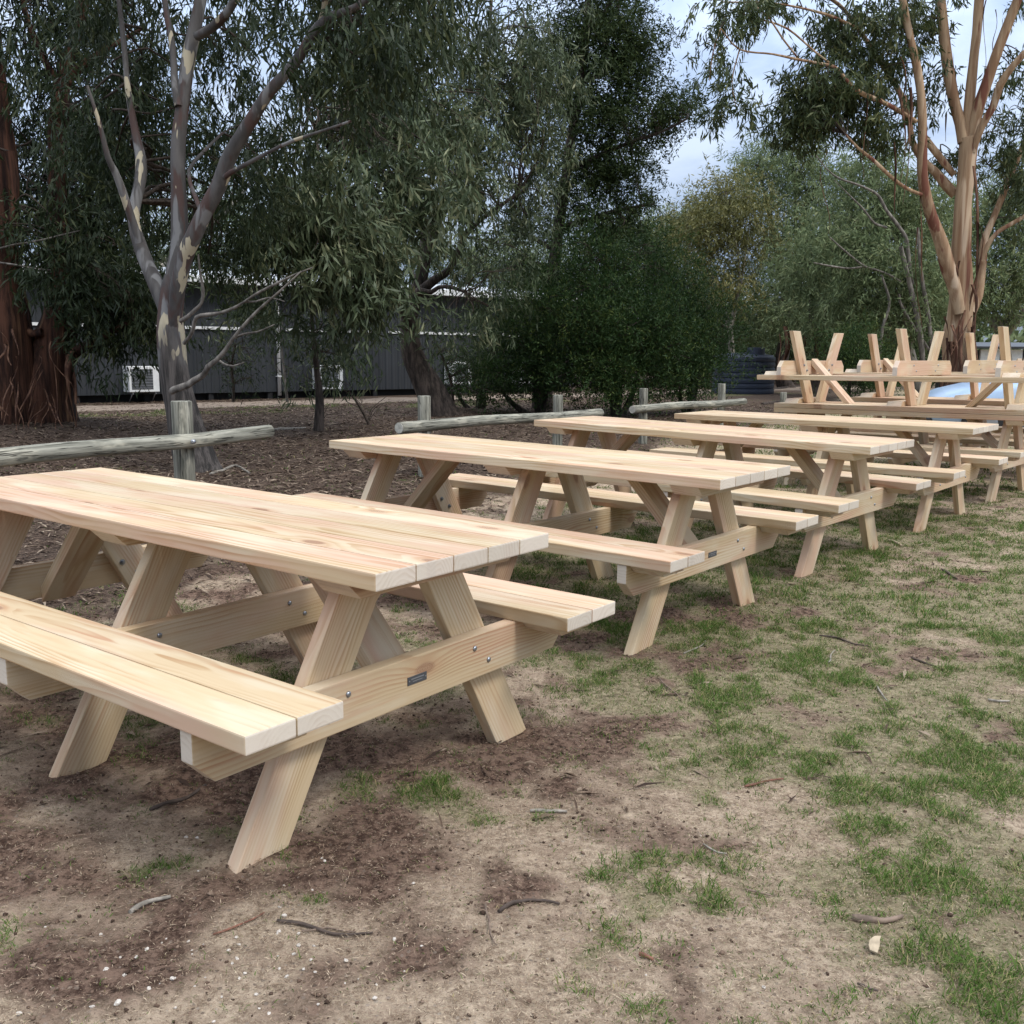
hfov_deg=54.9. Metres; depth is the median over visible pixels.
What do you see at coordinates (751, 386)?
water tank
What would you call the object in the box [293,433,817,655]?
picnic table
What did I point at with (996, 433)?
picnic table
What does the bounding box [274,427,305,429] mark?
fallen log
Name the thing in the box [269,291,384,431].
sapling
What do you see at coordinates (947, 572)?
stick
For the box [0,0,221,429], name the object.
stringybark tree
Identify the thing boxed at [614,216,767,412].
dense bush
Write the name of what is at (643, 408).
log fence
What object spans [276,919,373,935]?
fallen branch
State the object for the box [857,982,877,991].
twig
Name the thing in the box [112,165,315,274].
gum tree
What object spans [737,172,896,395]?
gum tree
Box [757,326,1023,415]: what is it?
picnic table
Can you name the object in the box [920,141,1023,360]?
gum tree
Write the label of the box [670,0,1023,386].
orange gum tree
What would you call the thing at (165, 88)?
gum tree
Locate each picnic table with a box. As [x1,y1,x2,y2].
[0,467,614,873]
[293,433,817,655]
[510,416,930,576]
[649,410,1007,532]
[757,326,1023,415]
[773,407,1023,502]
[843,333,1014,404]
[849,401,1023,463]
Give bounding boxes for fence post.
[779,392,786,424]
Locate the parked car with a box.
[915,382,1023,431]
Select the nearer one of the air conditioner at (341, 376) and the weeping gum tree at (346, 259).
the weeping gum tree at (346, 259)
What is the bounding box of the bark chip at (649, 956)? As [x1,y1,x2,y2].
[639,952,653,960]
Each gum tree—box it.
[10,0,536,472]
[81,6,358,266]
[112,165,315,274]
[184,0,612,416]
[331,195,548,286]
[484,198,675,366]
[625,187,782,384]
[642,151,810,352]
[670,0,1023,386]
[708,114,881,387]
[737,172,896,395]
[776,111,1009,392]
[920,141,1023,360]
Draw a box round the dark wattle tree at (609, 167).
[451,0,714,408]
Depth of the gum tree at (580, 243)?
38.44 m
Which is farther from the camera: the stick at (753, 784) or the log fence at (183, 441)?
the log fence at (183, 441)
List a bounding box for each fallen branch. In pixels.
[149,784,206,810]
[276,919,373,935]
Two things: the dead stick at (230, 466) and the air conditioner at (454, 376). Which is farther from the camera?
the air conditioner at (454, 376)
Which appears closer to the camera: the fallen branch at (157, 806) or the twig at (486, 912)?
the twig at (486, 912)
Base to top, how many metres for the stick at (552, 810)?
0.011 m
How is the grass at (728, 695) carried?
on the ground at (64, 902)
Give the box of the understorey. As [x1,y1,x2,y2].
[584,267,1021,387]
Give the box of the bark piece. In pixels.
[852,914,903,923]
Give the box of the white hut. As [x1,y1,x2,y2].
[927,342,1023,387]
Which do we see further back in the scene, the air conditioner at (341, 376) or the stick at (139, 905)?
the air conditioner at (341, 376)
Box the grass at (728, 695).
[0,397,1023,1023]
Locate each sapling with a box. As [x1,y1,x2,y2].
[196,325,281,403]
[253,299,307,406]
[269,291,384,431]
[330,379,395,424]
[398,323,527,414]
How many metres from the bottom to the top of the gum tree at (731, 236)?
8.078 m
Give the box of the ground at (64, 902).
[0,366,1023,1023]
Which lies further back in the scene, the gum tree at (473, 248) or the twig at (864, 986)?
the gum tree at (473, 248)
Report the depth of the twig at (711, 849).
2.51 m
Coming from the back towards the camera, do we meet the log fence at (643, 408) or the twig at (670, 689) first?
the log fence at (643, 408)
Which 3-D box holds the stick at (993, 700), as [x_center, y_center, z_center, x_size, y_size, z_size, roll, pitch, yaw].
[1.773,0.687,3.590,0.075,0.010,0.019,3,9,16]
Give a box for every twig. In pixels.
[213,912,264,934]
[301,927,355,932]
[485,903,495,943]
[660,678,681,700]
[703,843,726,853]
[745,888,772,896]
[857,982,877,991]
[877,685,888,701]
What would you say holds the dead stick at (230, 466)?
on the ground at (64, 902)
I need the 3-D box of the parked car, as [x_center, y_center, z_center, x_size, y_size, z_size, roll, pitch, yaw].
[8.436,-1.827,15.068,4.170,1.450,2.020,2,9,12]
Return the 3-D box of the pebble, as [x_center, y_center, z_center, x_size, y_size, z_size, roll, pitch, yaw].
[-0.763,0.949,1.909,0.013,0.010,0.016,-6,18,46]
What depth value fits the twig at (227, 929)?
2.17 m
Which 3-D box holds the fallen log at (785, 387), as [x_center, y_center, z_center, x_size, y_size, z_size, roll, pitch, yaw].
[10.585,-4.612,36.346,0.472,0.119,7.382,6,11,33]
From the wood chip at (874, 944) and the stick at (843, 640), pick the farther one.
the stick at (843, 640)
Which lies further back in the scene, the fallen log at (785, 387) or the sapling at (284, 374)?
the fallen log at (785, 387)
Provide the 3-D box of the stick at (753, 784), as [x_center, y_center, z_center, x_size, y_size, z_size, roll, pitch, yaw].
[0.743,0.798,2.912,0.137,0.009,0.011,-3,10,-22]
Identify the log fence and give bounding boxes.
[0,401,274,480]
[395,395,603,476]
[629,384,747,443]
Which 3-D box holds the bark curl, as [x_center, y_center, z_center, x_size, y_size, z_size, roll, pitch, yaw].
[0.033,0.901,2.274,0.155,0.021,0.044,-3,10,-22]
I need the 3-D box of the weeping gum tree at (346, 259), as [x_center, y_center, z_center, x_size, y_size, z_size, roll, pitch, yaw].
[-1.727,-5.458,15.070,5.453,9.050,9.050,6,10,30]
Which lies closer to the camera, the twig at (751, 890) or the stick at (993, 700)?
the twig at (751, 890)
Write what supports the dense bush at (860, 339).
on the ground at (64, 902)
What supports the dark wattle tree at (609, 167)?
on the ground at (64, 902)
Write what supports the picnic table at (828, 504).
on the ground at (64, 902)
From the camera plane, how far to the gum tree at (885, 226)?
24.50 m
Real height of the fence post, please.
0.876 m
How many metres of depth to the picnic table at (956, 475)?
7.59 m
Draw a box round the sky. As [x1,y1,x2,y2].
[0,0,1023,353]
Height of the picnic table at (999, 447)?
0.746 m
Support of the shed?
on the ground at (64, 902)
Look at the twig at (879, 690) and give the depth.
3.68 m
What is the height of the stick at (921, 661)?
0.013 m
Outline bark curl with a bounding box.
[497,898,559,912]
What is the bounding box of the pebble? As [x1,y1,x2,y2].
[114,999,121,1005]
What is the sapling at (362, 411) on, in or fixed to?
on the ground at (64, 902)
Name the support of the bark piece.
on the ground at (64, 902)
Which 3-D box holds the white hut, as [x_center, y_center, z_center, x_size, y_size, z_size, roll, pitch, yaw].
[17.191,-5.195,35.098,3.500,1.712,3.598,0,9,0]
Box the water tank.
[712,347,775,393]
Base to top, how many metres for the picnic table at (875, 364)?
0.746 m
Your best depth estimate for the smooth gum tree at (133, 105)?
9.22 m
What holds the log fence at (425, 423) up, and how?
on the ground at (64, 902)
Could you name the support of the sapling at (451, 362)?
on the ground at (64, 902)
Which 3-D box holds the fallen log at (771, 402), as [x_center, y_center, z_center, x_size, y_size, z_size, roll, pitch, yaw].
[7.017,-2.775,24.788,0.255,0.116,4.294,7,11,35]
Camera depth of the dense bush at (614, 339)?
17.43 m
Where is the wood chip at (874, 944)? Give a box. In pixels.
[868,936,880,953]
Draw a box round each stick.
[128,895,170,913]
[209,464,249,473]
[530,808,566,812]
[744,778,783,786]
[819,635,868,646]
[911,657,942,669]
[941,568,957,578]
[988,699,1009,701]
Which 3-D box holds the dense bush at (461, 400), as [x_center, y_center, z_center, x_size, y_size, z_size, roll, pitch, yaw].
[-0.512,-3.392,20.141,2.494,3.172,2.325,0,9,0]
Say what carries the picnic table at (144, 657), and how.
on the ground at (64, 902)
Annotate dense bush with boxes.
[429,291,519,409]
[441,238,609,414]
[498,201,725,417]
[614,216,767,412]
[797,306,910,400]
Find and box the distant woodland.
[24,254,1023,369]
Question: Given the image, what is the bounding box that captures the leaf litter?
[0,398,1023,826]
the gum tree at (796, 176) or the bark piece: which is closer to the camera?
the bark piece
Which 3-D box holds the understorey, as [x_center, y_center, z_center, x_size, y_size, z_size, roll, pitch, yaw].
[12.753,-7.578,42.378,22.897,7.174,13.757,0,9,0]
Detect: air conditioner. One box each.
[122,366,159,402]
[312,365,342,396]
[444,361,471,391]
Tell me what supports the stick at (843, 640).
on the ground at (64, 902)
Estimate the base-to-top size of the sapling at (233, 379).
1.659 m
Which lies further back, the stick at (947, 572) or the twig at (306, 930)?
the stick at (947, 572)
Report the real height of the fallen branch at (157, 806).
0.020 m
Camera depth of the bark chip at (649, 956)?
2.05 m
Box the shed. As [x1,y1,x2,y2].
[22,261,573,403]
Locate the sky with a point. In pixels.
(691, 157)
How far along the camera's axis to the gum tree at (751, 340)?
35.66 m
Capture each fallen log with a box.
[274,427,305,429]
[761,400,779,404]
[773,385,799,389]
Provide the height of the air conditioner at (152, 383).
0.871 m
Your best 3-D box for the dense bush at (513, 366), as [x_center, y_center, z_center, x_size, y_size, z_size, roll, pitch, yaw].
[0.395,-3.446,18.771,3.891,3.629,3.298,0,9,0]
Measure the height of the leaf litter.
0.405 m

